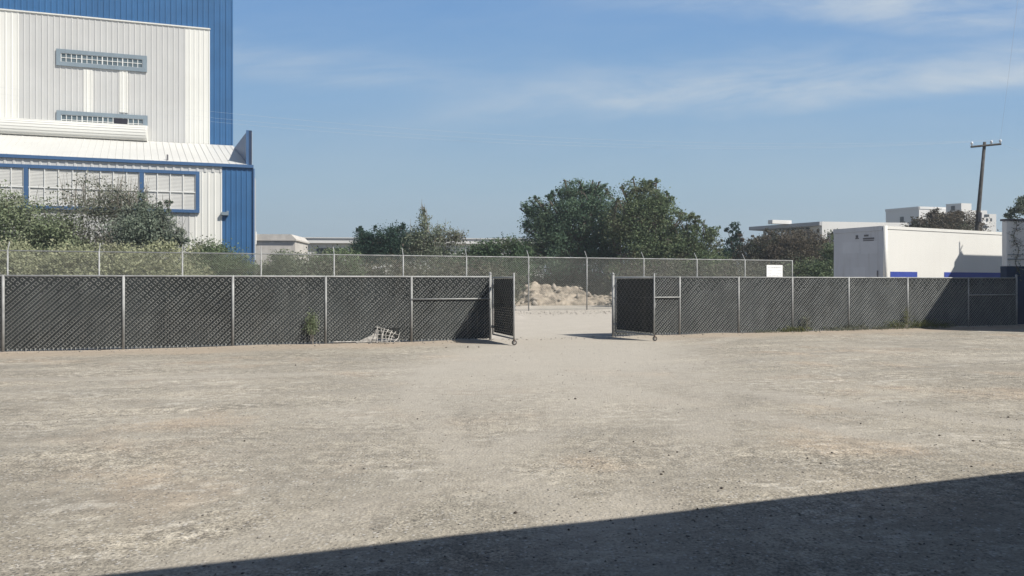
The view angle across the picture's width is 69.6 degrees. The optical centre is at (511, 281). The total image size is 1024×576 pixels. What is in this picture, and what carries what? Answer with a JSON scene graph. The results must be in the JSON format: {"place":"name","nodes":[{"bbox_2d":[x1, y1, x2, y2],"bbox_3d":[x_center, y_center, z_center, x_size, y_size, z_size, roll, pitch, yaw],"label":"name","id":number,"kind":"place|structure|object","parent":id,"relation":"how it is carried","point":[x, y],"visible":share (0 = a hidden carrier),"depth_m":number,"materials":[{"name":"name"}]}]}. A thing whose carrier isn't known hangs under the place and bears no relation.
{"place":"outdoors","nodes":[
{"label":"outdoors","id":0,"kind":"place"},
{"bbox_2d":[0,0,255,294],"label":"warehouse","id":1,"kind":"structure","parent":0,"point":[168,55],"depth_m":56.12,"materials":[{"name":"white metal"}]},
{"bbox_2d":[0,163,199,212],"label":"window","id":2,"kind":"structure","parent":1,"relation":"in","point":[183,187],"depth_m":49.00,"materials":[{"name":"white glass"}]},
{"bbox_2d":[56,48,146,71],"bbox_3d":[-31.757,-17.131,57.061,6.261,1.260,0.140,0,0,-17],"label":"window","id":3,"kind":"structure","parent":1,"relation":"in","point":[64,57],"depth_m":57.01,"materials":[{"name":"blue glass"}]},
{"bbox_2d":[56,110,147,125],"bbox_3d":[-31.725,-12.384,57.071,6.285,1.363,0.140,0,0,-17],"label":"window","id":4,"kind":"structure","parent":1,"relation":"in","point":[61,115],"depth_m":57.02,"materials":[{"name":"white glass"}]},
{"bbox_2d":[0,287,1023,575],"bbox_3d":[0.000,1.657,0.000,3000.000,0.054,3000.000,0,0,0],"label":"ground","id":5,"kind":"structure","parent":0,"point":[686,419],"depth_m":7.08,"materials":[{"name":"grey gravel"}]},
{"bbox_2d":[0,179,97,267],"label":"shrub","id":6,"kind":"object","parent":5,"relation":"on","point":[12,215],"visible":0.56,"depth_m":42.32,"materials":[{"name":"green plant"}]},
{"bbox_2d":[0,235,103,304],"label":"bush","id":7,"kind":"object","parent":5,"relation":"on","point":[17,245],"visible":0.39,"depth_m":37.49,"materials":[{"name":"green plant"}]},
{"bbox_2d":[37,167,157,267],"bbox_3d":[-24.641,-2.608,43.997,6.616,8.662,4.885,0,0,0],"label":"shrub","id":8,"kind":"object","parent":5,"relation":"on","point":[117,202],"visible":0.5,"depth_m":43.60,"materials":[{"name":"green plant"}]},
{"bbox_2d":[52,237,214,301],"bbox_3d":[-19.658,-0.302,38.356,8.449,4.065,6.350,0,0,16],"label":"bush","id":9,"kind":"object","parent":5,"relation":"on","point":[170,245],"visible":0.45,"depth_m":37.99,"materials":[{"name":"green plant"}]},
{"bbox_2d":[96,184,197,255],"bbox_3d":[-20.709,-1.935,41.940,5.420,7.316,4.106,0,0,0],"label":"shrub","id":10,"kind":"object","parent":5,"relation":"on","point":[140,227],"visible":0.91,"depth_m":41.55,"materials":[{"name":"green plant"}]},
{"bbox_2d":[179,235,258,286],"bbox_3d":[-16.563,-0.481,40.900,5.204,4.411,4.167,0,0,0],"label":"bush","id":11,"kind":"object","parent":5,"relation":"on","point":[217,248],"visible":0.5,"depth_m":40.59,"materials":[{"name":"green plant"}]},
{"bbox_2d":[0,272,491,351],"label":"slatted fence","id":12,"kind":"object","parent":5,"relation":"on","point":[39,312],"visible":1,"depth_m":18.89,"materials":[{"name":"metal"}]},
{"bbox_2d":[256,232,308,265],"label":"block shed","id":13,"kind":"structure","parent":5,"relation":"on","point":[277,242],"depth_m":75.10,"materials":[{"name":"beige concrete"}]},
{"bbox_2d":[242,248,332,288],"bbox_3d":[-12.897,-0.084,42.013,5.726,3.619,3.687,0,0,0],"label":"bush","id":14,"kind":"object","parent":5,"relation":"on","point":[290,262],"visible":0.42,"depth_m":41.49,"materials":[{"name":"green plant"}]},
{"bbox_2d":[301,307,319,344],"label":"weed","id":15,"kind":"object","parent":5,"relation":"on","point":[310,321],"visible":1,"depth_m":19.41,"materials":[{"name":"green plant"}]},
{"bbox_2d":[300,244,367,275],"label":"bush","id":16,"kind":"object","parent":5,"relation":"on","point":[355,272],"visible":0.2,"depth_m":43.60,"materials":[{"name":"green plant"}]},
{"bbox_2d":[340,225,381,267],"bbox_3d":[-12.167,-1.500,62.033,4.398,6.440,3.602,0,0,0],"label":"tree","id":17,"kind":"object","parent":5,"relation":"on","point":[362,238],"visible":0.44,"depth_m":61.51,"materials":[{"name":"green plant"}]},
{"bbox_2d":[359,220,422,268],"bbox_3d":[-9.627,-1.703,60.900,5.842,6.856,3.808,0,0,0],"label":"tree","id":18,"kind":"object","parent":5,"relation":"on","point":[390,239],"visible":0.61,"depth_m":60.44,"materials":[{"name":"green plant"}]},
{"bbox_2d":[0,242,792,310],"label":"chain link fence","id":19,"kind":"object","parent":5,"relation":"on","point":[333,260],"visible":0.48,"depth_m":39.83,"materials":[{"name":"metal"}]},
{"bbox_2d":[766,265,782,276],"bbox_3d":[17.279,-0.545,48.430,1.303,1.089,0.028,0,0,-21],"label":"notice sign","id":20,"kind":"object","parent":19,"relation":"attached to","point":[774,270],"visible":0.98,"depth_m":48.41,"materials":[{"name":"white paint"}]},
{"bbox_2d":[303,237,543,281],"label":"industrial hall","id":21,"kind":"structure","parent":5,"relation":"on","point":[322,243],"depth_m":93.04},
{"bbox_2d":[316,248,346,253],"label":"window","id":22,"kind":"structure","parent":21,"relation":"in","point":[321,249],"depth_m":92.96,"materials":[{"name":"grey glass"}]},
{"bbox_2d":[390,203,468,272],"bbox_3d":[-5.574,-1.957,50.096,5.384,7.354,4.314,0,0,0],"label":"tree","id":23,"kind":"object","parent":5,"relation":"on","point":[429,247],"visible":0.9,"depth_m":49.77,"materials":[{"name":"green plant"}]},
{"bbox_2d":[76,244,822,312],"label":"undergrowth","id":24,"kind":"object","parent":5,"relation":"on","point":[395,270],"visible":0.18,"depth_m":49.19,"materials":[{"name":"green plant"}]},
{"bbox_2d":[413,232,543,289],"bbox_3d":[-2.406,-0.951,53.953,9.543,5.350,6.298,0,0,0],"label":"bush","id":25,"kind":"object","parent":5,"relation":"on","point":[514,247],"visible":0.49,"depth_m":53.37,"materials":[{"name":"green plant"}]},
{"bbox_2d":[491,273,516,344],"bbox_3d":[-0.249,0.716,20.124,0.135,1.891,1.962,0,0,-19],"label":"gate leaf","id":26,"kind":"object","parent":5,"relation":"on","point":[500,293],"visible":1,"depth_m":20.11,"materials":[{"name":"metal"}]},
{"bbox_2d":[515,281,611,305],"bbox_3d":[5.900,0.989,54.196,16.200,2.059,8.607,0,0,0],"label":"rubble mound","id":27,"kind":"object","parent":5,"relation":"on","point":[539,296],"visible":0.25,"depth_m":52.20,"materials":[{"name":"stone"}]},
{"bbox_2d":[516,309,610,316],"bbox_3d":[4.443,1.660,39.996,19.686,0.115,9.401,0,0,-18],"label":"rubble","id":28,"kind":"object","parent":5,"relation":"on","point":[575,312],"visible":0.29,"depth_m":39.44,"materials":[{"name":"stone"}]},
{"bbox_2d":[516,178,636,285],"bbox_3d":[5.486,-3.389,59.989,11.143,10.242,6.993,0,0,0],"label":"tree","id":29,"kind":"object","parent":5,"relation":"on","point":[576,239],"visible":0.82,"depth_m":59.23,"materials":[{"name":"green plant"}]},
{"bbox_2d":[614,273,656,340],"bbox_3d":[3.557,0.716,21.408,0.129,1.891,1.956,0,0,-28],"label":"gate leaf","id":30,"kind":"object","parent":5,"relation":"on","point":[628,301],"visible":1,"depth_m":21.37,"materials":[{"name":"metal"}]},
{"bbox_2d":[597,176,686,276],"bbox_3d":[10.183,-3.195,57.031,7.418,9.854,5.700,0,0,0],"label":"tree","id":31,"kind":"object","parent":5,"relation":"on","point":[647,223],"visible":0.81,"depth_m":56.27,"materials":[{"name":"green plant"}]},
{"bbox_2d":[661,211,735,276],"bbox_3d":[14.042,-1.814,55.941,6.015,7.079,5.260,0,0,0],"label":"tree","id":32,"kind":"object","parent":5,"relation":"on","point":[692,244],"visible":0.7,"depth_m":55.65,"materials":[{"name":"green plant"}]},
{"bbox_2d":[717,221,747,265],"bbox_3d":[18.008,-1.677,61.883,3.287,6.797,2.799,0,0,0],"label":"tree","id":33,"kind":"object","parent":5,"relation":"on","point":[733,241],"visible":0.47,"depth_m":61.80,"materials":[{"name":"green plant"}]},
{"bbox_2d":[747,329,793,332],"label":"weed","id":34,"kind":"object","parent":5,"relation":"on","point":[770,331],"visible":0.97,"depth_m":23.92,"materials":[{"name":"green plant"}]},
{"bbox_2d":[729,224,832,274],"bbox_3d":[22.560,-1.520,59.983,9.425,6.490,6.528,0,0,0],"label":"bush","id":35,"kind":"object","parent":5,"relation":"on","point":[786,247],"visible":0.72,"depth_m":59.18,"materials":[{"name":"green plant"}]},
{"bbox_2d":[779,325,819,331],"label":"weed","id":36,"kind":"object","parent":5,"relation":"on","point":[796,329],"visible":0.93,"depth_m":24.28,"materials":[{"name":"green plant"}]},
{"bbox_2d":[797,312,819,331],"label":"weed","id":37,"kind":"object","parent":5,"relation":"on","point":[810,324],"visible":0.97,"depth_m":24.49,"materials":[{"name":"green plant"}]},
{"bbox_2d":[781,228,837,276],"bbox_3d":[22.456,-1.132,55.017,5.502,5.719,4.930,0,0,0],"label":"bush","id":38,"kind":"object","parent":5,"relation":"on","point":[827,266],"visible":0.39,"depth_m":54.51,"materials":[{"name":"green plant"}]},
{"bbox_2d":[612,273,1017,336],"bbox_3d":[11.026,0.723,25.020,16.871,1.995,0.094,0,0,-19],"label":"slatted fence","id":39,"kind":"object","parent":5,"relation":"on","point":[690,305],"visible":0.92,"depth_m":24.83,"materials":[{"name":"metal"}]},
{"bbox_2d":[814,326,863,330],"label":"weed","id":40,"kind":"object","parent":5,"relation":"on","point":[836,327],"visible":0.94,"depth_m":24.83,"materials":[{"name":"green plant"}]},
{"bbox_2d":[840,323,880,329],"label":"weed","id":41,"kind":"object","parent":5,"relation":"on","point":[861,326],"visible":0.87,"depth_m":25.09,"materials":[{"name":"green plant"}]},
{"bbox_2d":[868,324,890,329],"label":"weed","id":42,"kind":"object","parent":5,"relation":"on","point":[882,327],"visible":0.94,"depth_m":25.45,"materials":[{"name":"green plant"}]},
{"bbox_2d":[885,320,914,328],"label":"weed","id":43,"kind":"object","parent":5,"relation":"on","point":[898,326],"visible":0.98,"depth_m":25.66,"materials":[{"name":"green plant"}]},
{"bbox_2d":[901,307,913,328],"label":"weed","id":44,"kind":"object","parent":5,"relation":"on","point":[906,317],"visible":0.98,"depth_m":25.84,"materials":[{"name":"green plant"}]},
{"bbox_2d":[885,206,945,226],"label":"apartment block","id":45,"kind":"structure","parent":5,"relation":"on","point":[898,215],"depth_m":126.77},
{"bbox_2d":[833,226,1001,278],"bbox_3d":[19.373,-0.370,34.884,8.910,4.080,2.635,0,0,-28],"label":"box trailer","id":46,"kind":"object","parent":5,"relation":"on","point":[884,251],"visible":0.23,"depth_m":33.20,"materials":[{"name":"white paint"}]},
{"bbox_2d":[909,319,948,328],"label":"weed","id":47,"kind":"object","parent":5,"relation":"on","point":[927,325],"visible":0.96,"depth_m":26.01,"materials":[{"name":"green plant"}]},
{"bbox_2d":[934,321,958,327],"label":"weed","id":48,"kind":"object","parent":5,"relation":"on","point":[944,325],"visible":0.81,"depth_m":26.31,"materials":[{"name":"green plant"}]},
{"bbox_2d":[901,207,997,231],"bbox_3d":[36.473,-2.282,61.817,8.711,8.009,6.831,0,0,0],"label":"tree","id":49,"kind":"object","parent":5,"relation":"on","point":[952,219],"visible":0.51,"depth_m":61.39,"materials":[{"name":"green plant"}]},
{"bbox_2d":[970,139,1001,230],"bbox_3d":[28.207,-3.365,43.938,1.957,10.194,0.415,0,0,0],"label":"utility pole","id":50,"kind":"object","parent":5,"relation":"on","point":[978,219],"visible":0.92,"depth_m":43.91,"materials":[{"name":"brown wood"}]},
{"bbox_2d":[5,98,963,148],"bbox_3d":[-1.968,-8.451,38.930,59.564,2.204,0.006,0,0,-10],"label":"power line","id":51,"kind":"object","parent":50,"relation":"attached to","point":[497,142],"visible":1,"depth_m":39.52,"materials":[{"name":"metal"}]},
{"bbox_2d":[5,94,976,145],"bbox_3d":[-1.387,-8.607,38.930,60.712,2.247,0.006,0,0,-9],"label":"power line","id":52,"kind":"object","parent":50,"relation":"attached to","point":[432,135],"visible":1,"depth_m":38.34,"materials":[{"name":"metal"}]},
{"bbox_2d":[3,87,982,143],"bbox_3d":[-1.120,-8.872,38.930,61.239,2.367,0.006,0,0,-9],"label":"power line","id":53,"kind":"object","parent":50,"relation":"attached to","point":[481,133],"visible":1,"depth_m":38.84,"materials":[{"name":"metal"}]},
{"bbox_2d":[1003,195,1023,218],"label":"tree","id":54,"kind":"object","parent":5,"relation":"on","point":[1019,206],"visible":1,"depth_m":40.92,"materials":[{"name":"green plant"}]},
{"bbox_2d":[233,0,1023,280],"label":"sky","id":55,"kind":"structure","parent":0,"point":[797,79],"materials":[{"name":"blue"}]},
{"bbox_2d":[749,220,907,264],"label":"office building","id":56,"kind":"structure","parent":0,"point":[785,225],"depth_m":101.67,"materials":[{"name":"white concrete"}]},
{"bbox_2d":[946,203,995,231],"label":"white house","id":57,"kind":"structure","parent":0,"point":[964,207],"depth_m":119.74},
{"bbox_2d":[1000,219,1023,323],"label":"blue based building","id":58,"kind":"structure","parent":0,"point":[1008,267],"depth_m":28.20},
{"bbox_2d":[1009,214,1023,280],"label":"creeper","id":59,"kind":"object","parent":58,"relation":"attached to","point":[1016,228],"visible":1,"depth_m":28.11,"materials":[{"name":"green plant"}]}
]}

